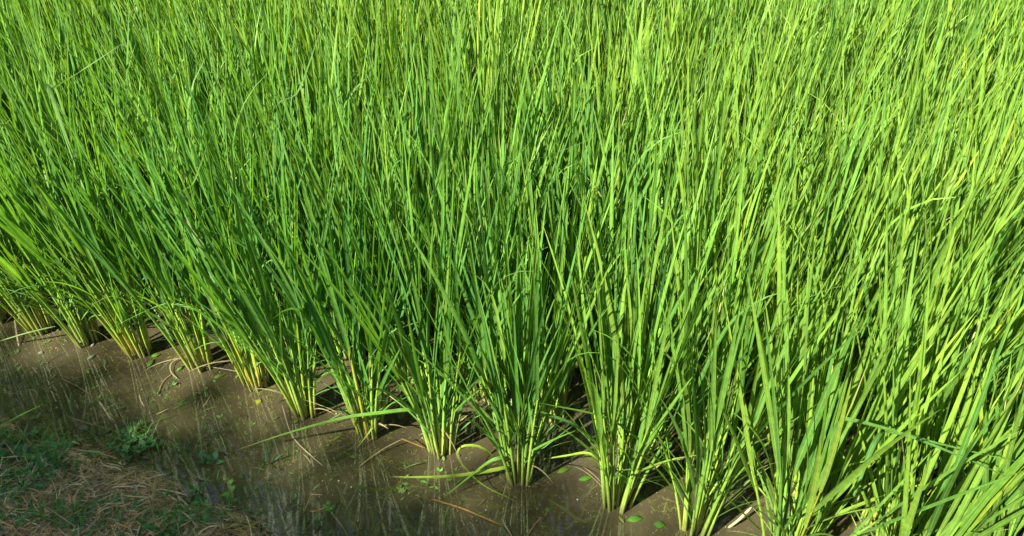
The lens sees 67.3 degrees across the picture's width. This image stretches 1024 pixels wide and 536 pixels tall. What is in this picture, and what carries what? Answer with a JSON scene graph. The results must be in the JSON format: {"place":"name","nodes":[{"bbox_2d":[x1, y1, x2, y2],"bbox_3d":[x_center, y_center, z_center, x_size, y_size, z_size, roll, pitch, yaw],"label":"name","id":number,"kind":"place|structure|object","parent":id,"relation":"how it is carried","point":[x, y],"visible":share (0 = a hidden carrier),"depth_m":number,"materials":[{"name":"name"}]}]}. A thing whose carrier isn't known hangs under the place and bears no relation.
{"place":"outdoors","nodes":[
{"label":"outdoors","id":0,"kind":"place"},
{"bbox_2d":[0,295,747,535],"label":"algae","id":1,"kind":"object","parent":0,"point":[665,508],"visible":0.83,"depth_m":1.83,"materials":[{"name":"green plant"}]},
{"bbox_2d":[0,258,930,535],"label":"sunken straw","id":2,"kind":"object","parent":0,"point":[242,456],"visible":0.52,"depth_m":1.79,"materials":[{"name":"brown plant"}]},
{"bbox_2d":[0,21,1023,535],"bbox_3d":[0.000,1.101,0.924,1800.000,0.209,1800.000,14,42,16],"label":"ground","id":3,"kind":"structure","parent":0,"point":[318,485],"depth_m":1.86,"materials":[{"name":"brown soil"}]},
{"bbox_2d":[0,29,119,353],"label":"rice plant","id":4,"kind":"object","parent":3,"relation":"on","point":[85,328],"visible":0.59,"depth_m":1.84,"materials":[{"name":"green plant"}]},
{"bbox_2d":[0,43,166,365],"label":"rice plant","id":5,"kind":"object","parent":3,"relation":"on","point":[128,342],"visible":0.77,"depth_m":1.75,"materials":[{"name":"green plant"}]},
{"bbox_2d":[0,412,266,535],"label":"ground cover","id":6,"kind":"object","parent":3,"relation":"on","point":[132,436],"visible":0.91,"depth_m":1.70,"materials":[{"name":"green plant"}]},
{"bbox_2d":[0,398,316,535],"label":"grass","id":7,"kind":"structure","parent":3,"relation":"on","point":[123,481],"depth_m":1.70,"materials":[{"name":"brown plant"}]},
{"bbox_2d":[513,104,814,454],"bbox_3d":[0.258,0.084,1.603,0.535,0.861,0.436,-11,40,-11],"label":"rice plant","id":8,"kind":"object","parent":3,"relation":"in","point":[625,334],"visible":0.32,"depth_m":1.53,"materials":[{"name":"green plant"}]},
{"bbox_2d":[542,150,869,535],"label":"rice plant","id":9,"kind":"object","parent":3,"relation":"in","point":[712,444],"visible":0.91,"depth_m":1.36,"materials":[{"name":"green plant"}]},
{"bbox_2d":[656,54,910,405],"bbox_3d":[0.462,-0.012,1.683,0.390,0.906,0.470,-28,47,-29],"label":"rice plant","id":10,"kind":"object","parent":3,"relation":"in","point":[750,207],"visible":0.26,"depth_m":1.55,"materials":[{"name":"green plant"}]},
{"bbox_2d":[707,34,1001,414],"bbox_3d":[0.639,0.021,1.640,0.396,0.915,0.533,-25,46,-27],"label":"rice plant","id":11,"kind":"object","parent":3,"relation":"in","point":[834,244],"visible":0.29,"depth_m":1.55,"materials":[{"name":"green plant"}]},
{"bbox_2d":[700,192,1021,535],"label":"rice plant","id":12,"kind":"object","parent":3,"relation":"in","point":[810,500],"visible":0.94,"depth_m":1.28,"materials":[{"name":"green plant"}]},
{"label":"water","id":13,"kind":"structure","parent":0,"visible":0},
{"bbox_2d":[0,37,74,341],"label":"rice plant","id":14,"kind":"object","parent":13,"relation":"on","point":[44,320],"visible":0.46,"depth_m":2.02,"materials":[{"name":"green plant"}]},
{"bbox_2d":[0,0,87,224],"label":"rice plant","id":15,"kind":"object","parent":13,"relation":"on","point":[19,40],"visible":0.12,"depth_m":2.10,"materials":[{"name":"green plant"}]},
{"bbox_2d":[0,37,90,290],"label":"rice plant","id":16,"kind":"object","parent":13,"relation":"on","point":[35,134],"visible":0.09,"depth_m":1.92,"materials":[{"name":"green plant"}]},
{"bbox_2d":[0,0,107,163],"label":"rice plant","id":17,"kind":"object","parent":13,"relation":"on","point":[53,25],"visible":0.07,"depth_m":2.29,"materials":[{"name":"green plant"}]},
{"bbox_2d":[0,0,138,193],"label":"rice plant","id":18,"kind":"object","parent":13,"relation":"on","point":[76,35],"visible":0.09,"depth_m":2.05,"materials":[{"name":"green plant"}]},
{"bbox_2d":[0,6,149,305],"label":"rice plant","id":19,"kind":"object","parent":13,"relation":"on","point":[60,138],"visible":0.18,"depth_m":1.89,"materials":[{"name":"green plant"}]},
{"bbox_2d":[2,0,168,188],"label":"rice plant","id":20,"kind":"object","parent":13,"relation":"on","point":[53,41],"visible":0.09,"depth_m":2.25,"materials":[{"name":"green plant"}]},
{"bbox_2d":[0,0,212,144],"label":"rice plant","id":21,"kind":"object","parent":13,"relation":"on","point":[137,54],"visible":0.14,"depth_m":2.14,"materials":[{"name":"green plant"}]},
{"bbox_2d":[7,53,206,315],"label":"rice plant","id":22,"kind":"object","parent":13,"relation":"on","point":[101,151],"visible":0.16,"depth_m":1.82,"materials":[{"name":"green plant"}]},
{"bbox_2d":[49,0,178,147],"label":"rice plant","id":23,"kind":"object","parent":13,"relation":"on","point":[112,22],"visible":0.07,"depth_m":2.38,"materials":[{"name":"green plant"}]},
{"bbox_2d":[1,76,227,378],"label":"rice plant","id":24,"kind":"object","parent":13,"relation":"on","point":[152,265],"visible":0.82,"depth_m":1.72,"materials":[{"name":"green plant"}]},
{"bbox_2d":[28,8,203,223],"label":"rice plant","id":25,"kind":"object","parent":13,"relation":"on","point":[136,82],"visible":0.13,"depth_m":2.03,"materials":[{"name":"green plant"}]},
{"bbox_2d":[34,0,272,188],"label":"rice plant","id":26,"kind":"object","parent":13,"relation":"on","point":[187,48],"visible":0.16,"depth_m":2.08,"materials":[{"name":"green plant"}]},
{"bbox_2d":[54,17,255,245],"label":"rice plant","id":27,"kind":"object","parent":13,"relation":"on","point":[161,98],"visible":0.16,"depth_m":1.95,"materials":[{"name":"green plant"}]},
{"bbox_2d":[76,21,275,329],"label":"rice plant","id":28,"kind":"object","parent":13,"relation":"on","point":[189,123],"visible":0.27,"depth_m":1.79,"materials":[{"name":"green plant"}]},
{"bbox_2d":[80,66,308,396],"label":"rice plant","id":29,"kind":"object","parent":13,"relation":"on","point":[248,366],"visible":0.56,"depth_m":1.64,"materials":[{"name":"green plant"}]},
{"bbox_2d":[133,0,277,113],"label":"rice plant","id":30,"kind":"object","parent":13,"relation":"on","point":[212,25],"visible":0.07,"depth_m":2.24,"materials":[{"name":"green plant"}]},
{"bbox_2d":[107,61,341,352],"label":"rice plant","id":31,"kind":"object","parent":13,"relation":"on","point":[262,163],"visible":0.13,"depth_m":1.72,"materials":[{"name":"green plant"}]},
{"bbox_2d":[138,1,323,294],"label":"rice plant","id":32,"kind":"object","parent":13,"relation":"on","point":[231,125],"visible":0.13,"depth_m":1.93,"materials":[{"name":"green plant"}]},
{"bbox_2d":[114,83,361,425],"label":"rice plant","id":33,"kind":"object","parent":13,"relation":"on","point":[300,388],"visible":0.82,"depth_m":1.60,"materials":[{"name":"green plant"}]},
{"bbox_2d":[171,0,309,216],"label":"rice plant","id":34,"kind":"object","parent":13,"relation":"on","point":[258,43],"visible":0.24,"depth_m":2.02,"materials":[{"name":"green plant"}]},
{"bbox_2d":[156,0,347,203],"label":"rice plant","id":35,"kind":"object","parent":13,"relation":"on","point":[272,19],"visible":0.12,"depth_m":2.22,"materials":[{"name":"green plant"}]},
{"bbox_2d":[1,313,556,535],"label":"water weeds","id":36,"kind":"object","parent":13,"relation":"on","point":[296,438],"visible":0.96,"depth_m":1.81,"materials":[{"name":"green plant"}]},
{"bbox_2d":[191,20,385,305],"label":"rice plant","id":37,"kind":"object","parent":13,"relation":"on","point":[326,128],"visible":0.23,"depth_m":1.88,"materials":[{"name":"green plant"}]},
{"bbox_2d":[201,0,394,252],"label":"rice plant","id":38,"kind":"object","parent":13,"relation":"on","point":[299,72],"visible":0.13,"depth_m":2.04,"materials":[{"name":"green plant"}]},
{"bbox_2d":[214,0,387,208],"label":"rice plant","id":39,"kind":"object","parent":13,"relation":"on","point":[305,37],"visible":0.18,"depth_m":2.19,"materials":[{"name":"green plant"}]},
{"bbox_2d":[229,31,420,365],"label":"rice plant","id":40,"kind":"object","parent":13,"relation":"on","point":[315,222],"visible":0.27,"depth_m":1.73,"materials":[{"name":"green plant"}]},
{"bbox_2d":[197,101,452,447],"bbox_3d":[-0.340,0.081,1.615,0.460,0.850,0.422,14,42,16],"label":"rice plant","id":41,"kind":"object","parent":13,"relation":"on","point":[365,427],"visible":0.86,"depth_m":1.55,"materials":[{"name":"green plant"}]},
{"bbox_2d":[277,0,415,269],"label":"rice plant","id":42,"kind":"object","parent":13,"relation":"on","point":[352,118],"visible":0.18,"depth_m":1.96,"materials":[{"name":"green plant"}]},
{"bbox_2d":[286,90,436,314],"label":"rice plant","id":43,"kind":"object","parent":13,"relation":"on","point":[335,198],"visible":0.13,"depth_m":1.85,"materials":[{"name":"green plant"}]},
{"bbox_2d":[309,0,431,186],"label":"rice plant","id":44,"kind":"object","parent":13,"relation":"on","point":[374,20],"visible":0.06,"depth_m":2.33,"materials":[{"name":"green plant"}]},
{"bbox_2d":[269,0,475,209],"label":"rice plant","id":45,"kind":"object","parent":13,"relation":"on","point":[387,41],"visible":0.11,"depth_m":2.13,"materials":[{"name":"green plant"}]},
{"bbox_2d":[253,26,495,388],"bbox_3d":[-0.297,-0.065,1.727,0.395,0.931,0.424,19,44,21],"label":"rice plant","id":46,"kind":"object","parent":13,"relation":"on","point":[373,195],"visible":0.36,"depth_m":1.64,"materials":[{"name":"green plant"}]},
{"bbox_2d":[240,113,540,469],"bbox_3d":[-0.258,0.099,1.566,0.720,0.883,0.411,14,42,16],"label":"rice plant","id":47,"kind":"object","parent":13,"relation":"on","point":[444,436],"visible":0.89,"depth_m":1.52,"materials":[{"name":"green plant"}]},
{"bbox_2d":[329,0,485,280],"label":"rice plant","id":48,"kind":"object","parent":13,"relation":"on","point":[411,118],"visible":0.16,"depth_m":1.92,"materials":[{"name":"green plant"}]},
{"bbox_2d":[327,21,500,332],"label":"rice plant","id":49,"kind":"object","parent":13,"relation":"on","point":[424,169],"visible":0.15,"depth_m":1.77,"materials":[{"name":"green plant"}]},
{"bbox_2d":[348,0,505,215],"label":"rice plant","id":50,"kind":"object","parent":13,"relation":"on","point":[417,56],"visible":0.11,"depth_m":2.11,"materials":[{"name":"green plant"}]},
{"bbox_2d":[387,0,480,141],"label":"rice plant","id":51,"kind":"object","parent":13,"relation":"on","point":[447,29],"visible":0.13,"depth_m":2.27,"materials":[{"name":"green plant"}]},
{"bbox_2d":[355,76,591,408],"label":"rice plant","id":52,"kind":"object","parent":13,"relation":"on","point":[496,224],"visible":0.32,"depth_m":1.61,"materials":[{"name":"green plant"}]},
{"bbox_2d":[401,0,565,130],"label":"rice plant","id":53,"kind":"object","parent":13,"relation":"on","point":[490,25],"visible":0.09,"depth_m":2.21,"materials":[{"name":"green plant"}]},
{"bbox_2d":[404,0,563,213],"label":"rice plant","id":54,"kind":"object","parent":13,"relation":"on","point":[509,74],"visible":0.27,"depth_m":2.03,"materials":[{"name":"green plant"}]},
{"bbox_2d":[407,4,578,262],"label":"rice plant","id":55,"kind":"object","parent":13,"relation":"on","point":[537,98],"visible":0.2,"depth_m":1.86,"materials":[{"name":"green plant"}]},
{"bbox_2d":[390,68,600,356],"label":"rice plant","id":56,"kind":"object","parent":13,"relation":"on","point":[509,179],"visible":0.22,"depth_m":1.74,"materials":[{"name":"green plant"}]},
{"bbox_2d":[391,157,636,501],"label":"rice plant","id":57,"kind":"object","parent":13,"relation":"on","point":[527,340],"visible":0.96,"depth_m":1.48,"materials":[{"name":"green plant"}]},
{"bbox_2d":[444,105,628,429],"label":"rice plant","id":58,"kind":"object","parent":13,"relation":"on","point":[559,256],"visible":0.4,"depth_m":1.60,"materials":[{"name":"green plant"}]},
{"bbox_2d":[463,0,613,223],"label":"rice plant","id":59,"kind":"object","parent":13,"relation":"on","point":[555,44],"visible":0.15,"depth_m":2.16,"materials":[{"name":"green plant"}]},
{"bbox_2d":[484,0,621,254],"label":"rice plant","id":60,"kind":"object","parent":13,"relation":"on","point":[565,87],"visible":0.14,"depth_m":2.06,"materials":[{"name":"green plant"}]},
{"bbox_2d":[494,0,661,232],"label":"rice plant","id":61,"kind":"object","parent":13,"relation":"on","point":[628,76],"visible":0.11,"depth_m":2.19,"materials":[{"name":"green plant"}]},
{"bbox_2d":[502,9,666,306],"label":"rice plant","id":62,"kind":"object","parent":13,"relation":"on","point":[570,142],"visible":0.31,"depth_m":1.86,"materials":[{"name":"green plant"}]},
{"bbox_2d":[483,43,689,371],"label":"rice plant","id":63,"kind":"object","parent":13,"relation":"on","point":[586,168],"visible":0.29,"depth_m":1.72,"materials":[{"name":"green plant"}]},
{"bbox_2d":[526,0,668,166],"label":"rice plant","id":64,"kind":"object","parent":13,"relation":"on","point":[587,14],"visible":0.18,"depth_m":2.29,"materials":[{"name":"green plant"}]},
{"bbox_2d":[529,3,704,275],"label":"rice plant","id":65,"kind":"object","parent":13,"relation":"on","point":[599,94],"visible":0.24,"depth_m":1.94,"materials":[{"name":"green plant"}]},
{"bbox_2d":[541,9,726,316],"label":"rice plant","id":66,"kind":"object","parent":13,"relation":"on","point":[621,163],"visible":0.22,"depth_m":1.83,"materials":[{"name":"green plant"}]},
{"bbox_2d":[584,0,701,154],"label":"rice plant","id":67,"kind":"object","parent":13,"relation":"on","point":[623,24],"visible":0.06,"depth_m":2.44,"materials":[{"name":"green plant"}]},
{"bbox_2d":[573,0,738,185],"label":"rice plant","id":68,"kind":"object","parent":13,"relation":"on","point":[651,41],"visible":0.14,"depth_m":2.27,"materials":[{"name":"green plant"}]},
{"bbox_2d":[522,118,802,517],"bbox_3d":[0.221,0.197,1.468,0.398,0.861,0.416,-12,41,-14],"label":"rice plant","id":69,"kind":"object","parent":13,"relation":"on","point":[619,490],"visible":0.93,"depth_m":1.43,"materials":[{"name":"green plant"}]},
{"bbox_2d":[576,101,763,386],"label":"rice plant","id":70,"kind":"object","parent":13,"relation":"on","point":[640,210],"visible":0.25,"depth_m":1.65,"materials":[{"name":"green plant"}]},
{"bbox_2d":[604,0,753,175],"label":"rice plant","id":71,"kind":"object","parent":13,"relation":"on","point":[700,102],"visible":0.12,"depth_m":2.07,"materials":[{"name":"green plant"}]},
{"bbox_2d":[619,11,764,275],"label":"rice plant","id":72,"kind":"object","parent":13,"relation":"on","point":[710,126],"visible":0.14,"depth_m":1.92,"materials":[{"name":"green plant"}]},
{"bbox_2d":[655,0,771,111],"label":"rice plant","id":73,"kind":"object","parent":13,"relation":"on","point":[720,6],"visible":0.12,"depth_m":2.35,"materials":[{"name":"green plant"}]},
{"bbox_2d":[640,0,837,222],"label":"rice plant","id":74,"kind":"object","parent":13,"relation":"on","point":[696,47],"visible":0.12,"depth_m":2.19,"materials":[{"name":"green plant"}]},
{"bbox_2d":[646,123,844,470],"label":"rice plant","id":75,"kind":"object","parent":13,"relation":"on","point":[754,354],"visible":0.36,"depth_m":1.48,"materials":[{"name":"green plant"}]},
{"bbox_2d":[621,19,888,331],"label":"rice plant","id":76,"kind":"object","parent":13,"relation":"on","point":[727,153],"visible":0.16,"depth_m":1.71,"materials":[{"name":"green plant"}]},
{"bbox_2d":[676,0,837,186],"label":"rice plant","id":77,"kind":"object","parent":13,"relation":"on","point":[771,64],"visible":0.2,"depth_m":2.02,"materials":[{"name":"green plant"}]},
{"bbox_2d":[689,0,830,126],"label":"rice plant","id":78,"kind":"object","parent":13,"relation":"on","point":[761,29],"visible":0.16,"depth_m":2.32,"materials":[{"name":"green plant"}]},
{"bbox_2d":[685,30,835,285],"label":"rice plant","id":79,"kind":"object","parent":13,"relation":"on","point":[770,122],"visible":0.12,"depth_m":1.88,"materials":[{"name":"green plant"}]},
{"bbox_2d":[737,0,853,228],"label":"rice plant","id":80,"kind":"object","parent":13,"relation":"on","point":[797,69],"visible":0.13,"depth_m":2.07,"materials":[{"name":"green plant"}]},
{"bbox_2d":[712,64,880,370],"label":"rice plant","id":81,"kind":"object","parent":13,"relation":"on","point":[799,162],"visible":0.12,"depth_m":1.71,"materials":[{"name":"green plant"}]},
{"bbox_2d":[738,0,906,212],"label":"rice plant","id":82,"kind":"object","parent":13,"relation":"on","point":[803,71],"visible":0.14,"depth_m":1.99,"materials":[{"name":"green plant"}]},
{"bbox_2d":[737,0,918,170],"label":"rice plant","id":83,"kind":"object","parent":13,"relation":"on","point":[809,19],"visible":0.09,"depth_m":2.23,"materials":[{"name":"green plant"}]},
{"bbox_2d":[758,24,930,308],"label":"rice plant","id":84,"kind":"object","parent":13,"relation":"on","point":[877,134],"visible":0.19,"depth_m":1.81,"materials":[{"name":"green plant"}]},
{"bbox_2d":[718,126,977,498],"bbox_3d":[0.608,0.181,1.527,0.383,0.810,0.443,-11,41,-13],"label":"rice plant","id":85,"kind":"object","parent":13,"relation":"on","point":[870,274],"visible":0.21,"depth_m":1.45,"materials":[{"name":"green plant"}]},
{"bbox_2d":[760,0,942,184],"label":"rice plant","id":86,"kind":"object","parent":13,"relation":"on","point":[833,75],"visible":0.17,"depth_m":2.11,"materials":[{"name":"green plant"}]},
{"bbox_2d":[817,0,956,201],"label":"rice plant","id":87,"kind":"object","parent":13,"relation":"on","point":[894,48],"visible":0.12,"depth_m":2.22,"materials":[{"name":"green plant"}]},
{"bbox_2d":[794,52,1023,456],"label":"rice plant","id":88,"kind":"object","parent":13,"relation":"on","point":[941,251],"visible":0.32,"depth_m":1.46,"materials":[{"name":"green plant"}]},
{"bbox_2d":[794,46,1023,339],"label":"rice plant","id":89,"kind":"object","parent":13,"relation":"on","point":[929,159],"visible":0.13,"depth_m":1.80,"materials":[{"name":"green plant"}]},
{"bbox_2d":[800,50,1023,383],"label":"rice plant","id":90,"kind":"object","parent":13,"relation":"on","point":[900,180],"visible":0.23,"depth_m":1.65,"materials":[{"name":"green plant"}]},
{"bbox_2d":[815,0,1023,284],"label":"rice plant","id":91,"kind":"object","parent":13,"relation":"on","point":[900,106],"visible":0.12,"depth_m":1.95,"materials":[{"name":"green plant"}]},
{"bbox_2d":[820,0,1023,203],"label":"rice plant","id":92,"kind":"object","parent":13,"relation":"on","point":[906,101],"visible":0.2,"depth_m":2.05,"materials":[{"name":"green plant"}]},
{"bbox_2d":[822,326,1023,535],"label":"rice plant","id":93,"kind":"object","parent":13,"relation":"on","point":[1018,522],"visible":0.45,"depth_m":1.22,"materials":[{"name":"green plant"}]},
{"bbox_2d":[828,128,1023,533],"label":"rice plant","id":94,"kind":"object","parent":13,"relation":"on","point":[944,394],"visible":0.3,"depth_m":1.36,"materials":[{"name":"green plant"}]},
{"bbox_2d":[837,222,1023,535],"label":"rice plant","id":95,"kind":"object","parent":13,"relation":"on","point":[966,513],"visible":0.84,"depth_m":1.24,"materials":[{"name":"green plant"}]},
{"bbox_2d":[840,0,1020,172],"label":"rice plant","id":96,"kind":"object","parent":13,"relation":"on","point":[931,7],"visible":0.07,"depth_m":2.35,"materials":[{"name":"green plant"}]},
{"bbox_2d":[860,48,1023,342],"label":"rice plant","id":97,"kind":"object","parent":13,"relation":"on","point":[985,206],"visible":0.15,"depth_m":1.62,"materials":[{"name":"green plant"}]},
{"bbox_2d":[864,15,1023,274],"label":"rice plant","id":98,"kind":"object","parent":13,"relation":"on","point":[921,100],"visible":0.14,"depth_m":1.91,"materials":[{"name":"green plant"}]},
{"bbox_2d":[870,0,1022,177],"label":"rice plant","id":99,"kind":"object","parent":13,"relation":"on","point":[949,59],"visible":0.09,"depth_m":2.17,"materials":[{"name":"green plant"}]},
{"bbox_2d":[902,41,1023,317],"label":"rice plant","id":100,"kind":"object","parent":13,"relation":"on","point":[1001,177],"visible":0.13,"depth_m":1.76,"materials":[{"name":"green plant"}]},
{"bbox_2d":[910,125,1023,479],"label":"rice plant","id":101,"kind":"object","parent":13,"relation":"on","point":[1018,327],"visible":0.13,"depth_m":1.48,"materials":[{"name":"green plant"}]},
{"bbox_2d":[914,0,1023,130],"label":"rice plant","id":102,"kind":"object","parent":13,"relation":"on","point":[1002,17],"visible":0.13,"depth_m":2.29,"materials":[{"name":"green plant"}]},
{"bbox_2d":[919,59,1023,412],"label":"rice plant","id":103,"kind":"object","parent":13,"relation":"on","point":[1013,238],"visible":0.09,"depth_m":1.66,"materials":[{"name":"green plant"}]},
{"bbox_2d":[929,13,1023,208],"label":"rice plant","id":104,"kind":"object","parent":13,"relation":"on","point":[995,78],"visible":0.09,"depth_m":2.05,"materials":[{"name":"green plant"}]},
{"bbox_2d":[931,229,1023,531],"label":"rice plant","id":105,"kind":"object","parent":13,"relation":"on","point":[1013,361],"visible":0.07,"depth_m":1.37,"materials":[{"name":"green plant"}]},
{"bbox_2d":[937,0,1023,172],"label":"rice plant","id":106,"kind":"object","parent":13,"relation":"on","point":[1020,57],"visible":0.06,"depth_m":2.17,"materials":[{"name":"green plant"}]},
{"bbox_2d":[940,26,1023,262],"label":"rice plant","id":107,"kind":"object","parent":13,"relation":"on","point":[1002,123],"visible":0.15,"depth_m":1.88,"materials":[{"name":"green plant"}]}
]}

